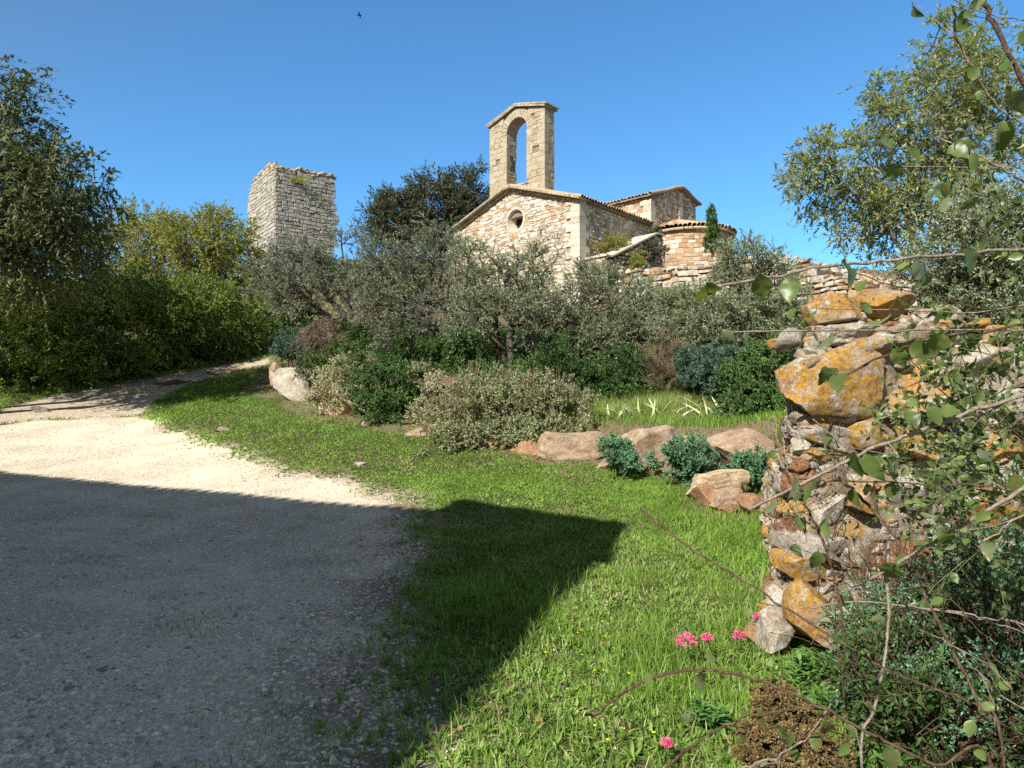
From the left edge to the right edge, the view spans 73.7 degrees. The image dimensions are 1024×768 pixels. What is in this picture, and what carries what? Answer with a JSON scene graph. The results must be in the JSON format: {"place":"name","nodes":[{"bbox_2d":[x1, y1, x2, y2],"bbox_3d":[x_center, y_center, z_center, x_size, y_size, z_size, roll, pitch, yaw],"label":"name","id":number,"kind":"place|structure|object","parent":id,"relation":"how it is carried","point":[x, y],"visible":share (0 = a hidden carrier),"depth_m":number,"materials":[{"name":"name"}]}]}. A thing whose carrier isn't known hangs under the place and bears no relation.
{"place":"outdoors","nodes":[
{"label":"outdoors","id":0,"kind":"place"},
{"bbox_2d":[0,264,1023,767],"bbox_3d":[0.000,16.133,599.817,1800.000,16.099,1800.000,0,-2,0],"label":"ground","id":1,"kind":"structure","parent":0,"point":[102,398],"depth_m":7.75,"materials":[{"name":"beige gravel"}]},
{"bbox_2d":[30,406,53,412],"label":"stone","id":2,"kind":"object","parent":1,"relation":"on","point":[37,409],"visible":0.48,"depth_m":20.49,"materials":[{"name":"stone"}]},
{"bbox_2d":[0,53,159,349],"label":"nettle tree","id":3,"kind":"object","parent":1,"relation":"on","point":[39,235],"visible":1,"depth_m":18.37,"materials":[{"name":"green plant"}]},
{"bbox_2d":[122,387,146,392],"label":"stone","id":4,"kind":"object","parent":1,"relation":"on","point":[133,389],"visible":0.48,"depth_m":23.32,"materials":[{"name":"stone"}]},
{"bbox_2d":[84,192,196,301],"bbox_3d":[-19.091,-6.514,35.352,6.275,6.372,6.249,0,-2,0],"label":"hackberry tree","id":5,"kind":"object","parent":1,"relation":"on","point":[139,256],"visible":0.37,"depth_m":34.32,"materials":[{"name":"green plant"}]},
{"bbox_2d":[0,261,289,396],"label":"hedge","id":6,"kind":"object","parent":1,"relation":"on","point":[75,343],"visible":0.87,"depth_m":25.87,"materials":[{"name":"green plant"}]},
{"bbox_2d":[155,377,193,384],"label":"stone","id":7,"kind":"object","parent":1,"relation":"on","point":[169,380],"visible":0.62,"depth_m":24.55,"materials":[{"name":"stone"}]},
{"bbox_2d":[0,349,406,767],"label":"sprouting grass","id":8,"kind":"structure","parent":1,"relation":"on","point":[189,394],"depth_m":20.90,"materials":[{"name":"green plant"}]},
{"bbox_2d":[146,197,277,329],"bbox_3d":[-14.546,-5.632,33.357,6.244,6.747,5.538,0,-2,-8],"label":"hackberry tree","id":9,"kind":"object","parent":1,"relation":"on","point":[208,250],"visible":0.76,"depth_m":32.48,"materials":[{"name":"green plant"}]},
{"bbox_2d":[214,427,231,431],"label":"stone","id":10,"kind":"object","parent":1,"relation":"on","point":[220,429],"visible":0.55,"depth_m":16.82,"materials":[{"name":"stone"}]},
{"bbox_2d":[206,369,241,374],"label":"stone","id":11,"kind":"object","parent":1,"relation":"on","point":[220,371],"visible":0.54,"depth_m":26.18,"materials":[{"name":"stone"}]},
{"bbox_2d":[269,362,282,389],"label":"boulder","id":12,"kind":"object","parent":1,"relation":"on","point":[274,366],"visible":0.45,"depth_m":21.59,"materials":[{"name":"stone"}]},
{"bbox_2d":[268,325,313,367],"bbox_3d":[-6.947,-0.885,21.810,1.467,2.271,2.163,1,-3,-34],"label":"spurge","id":13,"kind":"object","parent":1,"relation":"on","point":[283,349],"visible":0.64,"depth_m":21.79,"materials":[{"name":"green plant"}]},
{"bbox_2d":[246,161,339,286],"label":"ruined tower","id":14,"kind":"structure","parent":1,"relation":"on","point":[279,205],"depth_m":52.03,"materials":[{"name":"stone"}]},
{"bbox_2d":[266,173,311,184],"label":"grass tuft","id":15,"kind":"object","parent":14,"relation":"on","point":[297,181],"visible":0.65,"depth_m":51.32,"materials":[{"name":"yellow plant"}]},
{"bbox_2d":[272,367,316,400],"bbox_3d":[-6.409,0.060,20.614,1.438,1.101,1.068,-1,-2,20],"label":"boulder","id":16,"kind":"object","parent":1,"relation":"on","point":[284,385],"visible":0.59,"depth_m":20.17,"materials":[{"name":"stone"}]},
{"bbox_2d":[234,219,382,329],"bbox_3d":[-6.795,-3.746,23.711,5.347,4.330,3.730,1,-2,-17],"label":"olive tree","id":17,"kind":"object","parent":1,"relation":"on","point":[323,262],"visible":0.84,"depth_m":23.27,"materials":[{"name":"green plant"}]},
{"bbox_2d":[289,314,346,375],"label":"dry bush","id":18,"kind":"object","parent":1,"relation":"on","point":[328,334],"visible":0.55,"depth_m":20.32,"materials":[{"name":"brown plant"}]},
{"bbox_2d":[291,336,371,399],"bbox_3d":[-5.224,-0.438,20.063,2.287,1.995,1.447,0,-2,0],"label":"shrub","id":19,"kind":"object","parent":1,"relation":"on","point":[330,350],"visible":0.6,"depth_m":19.80,"materials":[{"name":"green plant"}]},
{"bbox_2d":[300,351,370,414],"bbox_3d":[-4.519,0.022,18.039,2.046,1.905,1.618,-1,-2,22],"label":"variegated shrub","id":20,"kind":"object","parent":1,"relation":"on","point":[333,396],"visible":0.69,"depth_m":17.98,"materials":[{"name":"brown plant"}]},
{"bbox_2d":[268,310,411,351],"bbox_3d":[-5.568,-1.763,22.253,6.364,1.973,2.142,-2,-3,40],"label":"dark shrub","id":21,"kind":"object","parent":1,"relation":"on","point":[306,321],"visible":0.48,"depth_m":21.53,"materials":[{"name":"green plant"}]},
{"bbox_2d":[314,398,365,414],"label":"boulder","id":22,"kind":"object","parent":1,"relation":"on","point":[335,411],"visible":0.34,"depth_m":18.00,"materials":[{"name":"beige stone"}]},
{"bbox_2d":[354,462,365,466],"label":"stone","id":23,"kind":"object","parent":1,"relation":"on","point":[359,463],"visible":0.69,"depth_m":13.15,"materials":[{"name":"stone"}]},
{"bbox_2d":[360,414,398,425],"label":"boulder","id":24,"kind":"object","parent":1,"relation":"on","point":[363,423],"visible":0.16,"depth_m":16.39,"materials":[{"name":"stone"}]},
{"bbox_2d":[334,349,435,425],"bbox_3d":[-3.139,0.126,16.849,2.609,1.993,2.352,0,-2,0],"label":"coronilla","id":25,"kind":"object","parent":1,"relation":"on","point":[400,396],"visible":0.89,"depth_m":16.43,"materials":[{"name":"green plant"}]},
{"bbox_2d":[322,205,499,356],"bbox_3d":[-3.010,-2.971,20.633,5.362,5.143,4.098,0,-2,0],"label":"olive tree","id":26,"kind":"object","parent":1,"relation":"on","point":[392,317],"visible":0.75,"depth_m":20.04,"materials":[{"name":"green plant"}]},
{"bbox_2d":[348,154,489,273],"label":"oak tree","id":27,"kind":"object","parent":1,"relation":"on","point":[461,202],"visible":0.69,"depth_m":43.37,"materials":[{"name":"green plant"}]},
{"bbox_2d":[405,423,446,435],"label":"boulder","id":28,"kind":"object","parent":1,"relation":"on","point":[415,432],"visible":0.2,"depth_m":15.04,"materials":[{"name":"stone"}]},
{"bbox_2d":[404,357,448,425],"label":"cream shrub","id":29,"kind":"object","parent":1,"relation":"on","point":[426,385],"visible":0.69,"depth_m":16.33,"materials":[{"name":"brown plant"}]},
{"bbox_2d":[369,328,485,373],"bbox_3d":[-2.174,-0.805,18.901,3.480,1.545,2.402,-1,-3,31],"label":"dark shrub","id":30,"kind":"object","parent":1,"relation":"on","point":[421,343],"visible":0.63,"depth_m":18.65,"materials":[{"name":"green plant"}]},
{"bbox_2d":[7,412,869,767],"bbox_3d":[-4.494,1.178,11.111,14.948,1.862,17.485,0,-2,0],"label":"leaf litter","id":31,"kind":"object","parent":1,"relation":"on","point":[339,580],"visible":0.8,"depth_m":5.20,"materials":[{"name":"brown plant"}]},
{"bbox_2d":[438,724,447,731],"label":"stone","id":32,"kind":"object","parent":1,"relation":"on","point":[445,725],"visible":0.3,"depth_m":3.48,"materials":[{"name":"stone"}]},
{"bbox_2d":[0,402,908,767],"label":"gravel","id":33,"kind":"structure","parent":1,"relation":"on","point":[44,750],"depth_m":4.54,"materials":[{"name":"grey gravel"}]},
{"bbox_2d":[2,258,933,353],"bbox_3d":[-2.999,-6.411,46.314,75.406,11.568,33.243,0,-2,0],"label":"scrub","id":34,"kind":"object","parent":1,"relation":"on","point":[322,304],"visible":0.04,"depth_m":36.70,"materials":[{"name":"green plant"}]},
{"bbox_2d":[440,323,496,376],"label":"dark shrub","id":35,"kind":"object","parent":1,"relation":"on","point":[453,340],"visible":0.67,"depth_m":18.00,"materials":[{"name":"green plant"}]},
{"bbox_2d":[451,433,519,449],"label":"boulder","id":36,"kind":"object","parent":1,"relation":"on","point":[488,439],"visible":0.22,"depth_m":13.85,"materials":[{"name":"brown stone"}]},
{"bbox_2d":[433,225,579,367],"bbox_3d":[-0.181,-2.316,18.739,4.028,3.937,3.093,0,-2,0],"label":"olive tree","id":37,"kind":"object","parent":1,"relation":"on","point":[524,298],"visible":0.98,"depth_m":18.42,"materials":[{"name":"green plant"}]},
{"bbox_2d":[0,350,1023,767],"bbox_3d":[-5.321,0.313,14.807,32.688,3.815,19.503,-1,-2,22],"label":"grass","id":38,"kind":"structure","parent":1,"relation":"on","point":[734,536],"depth_m":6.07,"materials":[{"name":"green plant"}]},
{"bbox_2d":[510,439,537,454],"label":"boulder","id":39,"kind":"object","parent":1,"relation":"on","point":[526,447],"visible":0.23,"depth_m":13.31,"materials":[{"name":"brown stone"}]},
{"bbox_2d":[414,360,635,456],"bbox_3d":[0.274,0.481,14.600,4.641,2.092,2.957,0,-2,0],"label":"ballota mound","id":40,"kind":"object","parent":1,"relation":"on","point":[533,399],"visible":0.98,"depth_m":14.08,"materials":[{"name":"green plant"}]},
{"bbox_2d":[522,341,616,397],"bbox_3d":[1.486,-0.314,17.443,2.454,1.712,1.972,-2,-3,44],"label":"dark shrub","id":41,"kind":"object","parent":1,"relation":"on","point":[567,358],"visible":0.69,"depth_m":17.14,"materials":[{"name":"green plant"}]},
{"bbox_2d":[316,258,828,410],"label":"undergrowth","id":42,"kind":"object","parent":1,"relation":"on","point":[519,360],"visible":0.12,"depth_m":19.16,"materials":[{"name":"green plant"}]},
{"bbox_2d":[537,431,608,461],"bbox_3d":[1.250,1.240,13.075,1.529,0.676,0.821,0,-2,0],"label":"boulder","id":43,"kind":"object","parent":1,"relation":"on","point":[559,447],"visible":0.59,"depth_m":12.71,"materials":[{"name":"stone"}]},
{"bbox_2d":[449,101,736,306],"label":"chapel","id":44,"kind":"structure","parent":1,"relation":"on","point":[508,210],"depth_m":33.20,"materials":[{"name":"stone"}]},
{"bbox_2d":[508,210,522,229],"bbox_3d":[0.330,-7.907,33.134,1.000,1.000,0.500,-2,-3,43],"label":"round window","id":45,"kind":"structure","parent":44,"relation":"in","point":[513,224],"depth_m":33.37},
{"bbox_2d":[518,253,670,364],"bbox_3d":[2.512,-1.952,19.464,4.382,3.761,3.700,1,-2,-30],"label":"olive tree","id":46,"kind":"object","parent":1,"relation":"on","point":[626,326],"visible":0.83,"depth_m":19.07,"materials":[{"name":"green plant"}]},
{"bbox_2d":[583,232,664,302],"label":"buttress","id":47,"kind":"structure","parent":1,"relation":"on","point":[620,256],"depth_m":30.85,"materials":[{"name":"beige stone"}]},
{"bbox_2d":[587,231,632,254],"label":"broom bush","id":48,"kind":"object","parent":47,"relation":"on","point":[613,242],"visible":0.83,"depth_m":30.66,"materials":[{"name":"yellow plant"}]},
{"bbox_2d":[643,241,665,267],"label":"weed tuft","id":49,"kind":"object","parent":47,"relation":"on","point":[653,250],"visible":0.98,"depth_m":31.31,"materials":[{"name":"green plant"}]},
{"bbox_2d":[647,226,662,233],"bbox_3d":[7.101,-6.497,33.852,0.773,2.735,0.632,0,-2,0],"label":"weed tuft","id":50,"kind":"object","parent":47,"relation":"on","point":[656,230],"visible":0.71,"depth_m":33.83,"materials":[{"name":"green plant"}]},
{"bbox_2d":[595,431,662,480],"bbox_3d":[1.924,1.244,11.514,0.801,0.909,1.069,2,-3,-41],"label":"rue","id":51,"kind":"object","parent":1,"relation":"on","point":[626,457],"visible":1,"depth_m":11.47,"materials":[{"name":"green plant"}]},
{"bbox_2d":[589,341,670,399],"bbox_3d":[2.922,-0.308,17.271,2.000,1.618,1.844,2,-3,-42],"label":"leafy shrub","id":52,"kind":"object","parent":1,"relation":"on","point":[629,364],"visible":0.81,"depth_m":17.04,"materials":[{"name":"green plant"}]},
{"bbox_2d":[596,424,680,471],"bbox_3d":[2.351,1.211,12.176,1.726,0.980,0.902,0,-2,0],"label":"boulder","id":53,"kind":"object","parent":1,"relation":"on","point":[646,439],"visible":0.41,"depth_m":11.87,"materials":[{"name":"stone"}]},
{"bbox_2d":[592,393,716,416],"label":"iris clump","id":54,"kind":"object","parent":1,"relation":"on","point":[668,404],"visible":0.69,"depth_m":14.71,"materials":[{"name":"green plant"}]},
{"bbox_2d":[635,325,693,392],"bbox_3d":[3.937,-0.532,16.892,1.807,1.912,1.943,0,-2,0],"label":"dry bush","id":55,"kind":"object","parent":1,"relation":"on","point":[657,365],"visible":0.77,"depth_m":16.61,"materials":[{"name":"brown plant"}]},
{"bbox_2d":[660,736,677,759],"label":"pink flower","id":56,"kind":"object","parent":1,"relation":"on","point":[668,741],"visible":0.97,"depth_m":3.14,"materials":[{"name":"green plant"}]},
{"bbox_2d":[639,326,698,350],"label":"dark shrub","id":57,"kind":"object","parent":1,"relation":"on","point":[663,338],"visible":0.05,"depth_m":19.83,"materials":[{"name":"green plant"}]},
{"bbox_2d":[675,631,697,663],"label":"pink flower","id":58,"kind":"object","parent":1,"relation":"on","point":[691,637],"visible":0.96,"depth_m":4.14,"materials":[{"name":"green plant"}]},
{"bbox_2d":[662,435,711,477],"bbox_3d":[3.122,1.296,11.674,1.087,0.842,0.769,0,-2,0],"label":"boulder","id":59,"kind":"object","parent":1,"relation":"on","point":[667,465],"visible":0.04,"depth_m":11.52,"materials":[{"name":"stone"}]},
{"bbox_2d":[659,429,727,486],"bbox_3d":[2.912,1.232,11.039,1.097,1.001,0.945,0,-2,0],"label":"rue","id":60,"kind":"object","parent":1,"relation":"on","point":[680,452],"visible":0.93,"depth_m":10.94,"materials":[{"name":"green plant"}]},
{"bbox_2d":[689,482,716,507],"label":"boulder","id":61,"kind":"object","parent":1,"relation":"on","point":[702,494],"visible":0.81,"depth_m":9.84,"materials":[{"name":"brown stone"}]},
{"bbox_2d":[671,342,742,400],"bbox_3d":[4.608,-0.280,15.873,1.788,1.502,1.785,0,-2,0],"label":"spurge","id":62,"kind":"object","parent":1,"relation":"on","point":[706,359],"visible":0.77,"depth_m":15.71,"materials":[{"name":"green plant"}]},
{"bbox_2d":[684,689,732,733],"bbox_3d":[0.997,1.703,3.504,0.241,0.163,0.294,1,-2,-26],"label":"valerian","id":63,"kind":"object","parent":1,"relation":"on","point":[715,717],"visible":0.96,"depth_m":3.48,"materials":[{"name":"green plant"}]},
{"bbox_2d":[701,633,717,655],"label":"pink flower","id":64,"kind":"object","parent":1,"relation":"on","point":[706,636],"visible":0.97,"depth_m":4.24,"materials":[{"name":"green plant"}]},
{"bbox_2d":[701,203,721,256],"bbox_3d":[7.878,-6.055,26.852,0.880,2.225,0.883,0,-2,0],"label":"cypress","id":65,"kind":"object","parent":1,"relation":"on","point":[712,235],"visible":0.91,"depth_m":26.71,"materials":[{"name":"green plant"}]},
{"bbox_2d":[686,469,750,496],"bbox_3d":[3.058,1.492,10.172,0.815,0.465,0.582,1,-2,-13],"label":"boulder","id":66,"kind":"object","parent":1,"relation":"on","point":[720,478],"visible":0.6,"depth_m":9.96,"materials":[{"name":"beige stone"}]},
{"bbox_2d":[716,503,737,514],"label":"boulder","id":67,"kind":"object","parent":1,"relation":"on","point":[721,508],"visible":0.66,"depth_m":9.46,"materials":[{"name":"brown stone"}]},
{"bbox_2d":[709,483,746,510],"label":"boulder","id":68,"kind":"object","parent":1,"relation":"on","point":[725,495],"visible":0.69,"depth_m":9.56,"materials":[{"name":"stone"}]},
{"bbox_2d":[641,227,817,361],"bbox_3d":[5.529,-2.067,17.329,4.370,3.956,3.442,0,-2,0],"label":"olive tree","id":69,"kind":"object","parent":1,"relation":"on","point":[685,317],"visible":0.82,"depth_m":17.04,"materials":[{"name":"green plant"}]},
{"bbox_2d":[703,428,775,480],"bbox_3d":[3.674,1.182,11.172,1.230,0.926,0.786,-1,-2,18],"label":"boulder","id":70,"kind":"object","parent":1,"relation":"on","point":[725,444],"visible":0.52,"depth_m":11.00,"materials":[{"name":"stone"}]},
{"bbox_2d":[732,630,749,656],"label":"pink flower","id":71,"kind":"object","parent":1,"relation":"on","point":[742,635],"visible":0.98,"depth_m":4.29,"materials":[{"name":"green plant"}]},
{"bbox_2d":[726,443,767,490],"bbox_3d":[3.697,1.302,10.406,0.790,0.834,0.794,2,-3,-36],"label":"rue","id":72,"kind":"object","parent":1,"relation":"on","point":[758,467],"visible":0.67,"depth_m":10.30,"materials":[{"name":"green plant"}]},
{"bbox_2d":[741,617,756,642],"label":"boulder","id":73,"kind":"object","parent":1,"relation":"on","point":[750,628],"visible":0.37,"depth_m":4.57,"materials":[{"name":"brown stone"}]},
{"bbox_2d":[737,493,761,513],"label":"boulder","id":74,"kind":"object","parent":1,"relation":"on","point":[745,501],"visible":0.71,"depth_m":9.28,"materials":[{"name":"brown stone"}]},
{"bbox_2d":[750,612,758,624],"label":"pink flower","id":75,"kind":"object","parent":1,"relation":"on","point":[755,615],"visible":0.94,"depth_m":4.54,"materials":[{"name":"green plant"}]},
{"bbox_2d":[709,327,803,422],"bbox_3d":[5.105,-0.143,13.595,2.178,1.953,2.536,-1,-2,30],"label":"coronilla","id":76,"kind":"object","parent":1,"relation":"on","point":[748,391],"visible":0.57,"depth_m":13.22,"materials":[{"name":"green plant"}]},
{"bbox_2d":[753,604,796,653],"bbox_3d":[1.753,1.600,4.490,0.269,0.281,0.314,0,-2,0],"label":"boulder","id":77,"kind":"object","parent":1,"relation":"on","point":[771,618],"visible":0.91,"depth_m":4.42,"materials":[{"name":"beige stone"}]},
{"bbox_2d":[725,674,857,767],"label":"dry seed bush","id":78,"kind":"object","parent":1,"relation":"on","point":[766,742],"visible":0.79,"depth_m":2.77,"materials":[{"name":"brown plant"}]},
{"bbox_2d":[761,651,822,703],"bbox_3d":[1.509,1.637,3.723,0.327,0.248,0.360,0,-2,0],"label":"valerian","id":79,"kind":"object","parent":1,"relation":"on","point":[793,677],"visible":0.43,"depth_m":3.73,"materials":[{"name":"green plant"}]},
{"bbox_2d":[585,0,1023,767],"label":"climbing shrub","id":80,"kind":"object","parent":1,"relation":"on","point":[959,410],"visible":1,"depth_m":1.67,"materials":[{"name":"green plant"}]},
{"bbox_2d":[782,578,839,650],"bbox_3d":[1.931,1.464,4.407,0.353,0.434,0.325,0,-2,0],"label":"boulder","id":81,"kind":"object","parent":1,"relation":"on","point":[798,593],"visible":0.8,"depth_m":4.31,"materials":[{"name":"stone"}]},
{"bbox_2d":[786,646,840,686],"bbox_3d":[1.744,1.641,3.940,0.325,0.237,0.278,-1,-2,28],"label":"valerian","id":82,"kind":"object","parent":1,"relation":"on","point":[809,666],"visible":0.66,"depth_m":3.92,"materials":[{"name":"green plant"}]},
{"bbox_2d":[618,252,1019,313],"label":"terrace wall","id":83,"kind":"structure","parent":1,"relation":"on","point":[824,281],"depth_m":23.43,"materials":[{"name":"stone"}]},
{"bbox_2d":[797,681,862,724],"bbox_3d":[1.580,1.627,3.438,0.390,0.232,0.243,0,-2,0],"label":"valerian","id":84,"kind":"object","parent":1,"relation":"on","point":[829,693],"visible":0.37,"depth_m":3.42,"materials":[{"name":"green plant"}]},
{"bbox_2d":[832,731,886,767],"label":"valerian","id":85,"kind":"object","parent":1,"relation":"on","point":[877,761],"visible":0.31,"depth_m":2.94,"materials":[{"name":"green plant"}]},
{"bbox_2d":[758,288,1023,639],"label":"ruined wall","id":86,"kind":"structure","parent":1,"relation":"on","point":[805,395],"depth_m":4.77,"materials":[{"name":"beige stone"}]},
{"bbox_2d":[768,399,1023,600],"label":"mortar","id":87,"kind":"object","parent":86,"relation":"attached to","point":[811,530],"visible":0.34,"depth_m":4.71,"materials":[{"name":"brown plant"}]},
{"bbox_2d":[768,520,1023,767],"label":"dead twigs","id":88,"kind":"object","parent":1,"relation":"on","point":[895,580],"visible":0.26,"depth_m":3.32,"materials":[{"name":"brown plant"}]},
{"bbox_2d":[770,0,1023,307],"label":"almond tree","id":89,"kind":"object","parent":1,"relation":"on","point":[879,201],"visible":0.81,"depth_m":12.39,"materials":[{"name":"green plant"}]},
{"bbox_2d":[870,746,931,767],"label":"valerian","id":90,"kind":"object","parent":1,"relation":"on","point":[881,759],"visible":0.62,"depth_m":2.78,"materials":[{"name":"green plant"}]},
{"bbox_2d":[810,454,1023,767],"bbox_3d":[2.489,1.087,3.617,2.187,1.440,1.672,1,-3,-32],"label":"rue bush","id":91,"kind":"object","parent":1,"relation":"on","point":[985,729],"visible":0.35,"depth_m":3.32,"materials":[{"name":"green plant"}]},
{"bbox_2d":[875,166,1023,341],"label":"grey shrub","id":92,"kind":"object","parent":1,"relation":"on","point":[998,291],"visible":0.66,"depth_m":7.98,"materials":[{"name":"green plant"}]},
{"bbox_2d":[0,0,1023,277],"label":"sky","id":93,"kind":"structure","parent":0,"point":[190,100],"materials":[{"name":"blue"}]},
{"bbox_2d":[627,249,650,269],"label":"broom bush","id":94,"kind":"object","parent":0,"point":[634,256],"visible":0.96,"depth_m":30.08,"materials":[{"name":"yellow plant"}]}
]}

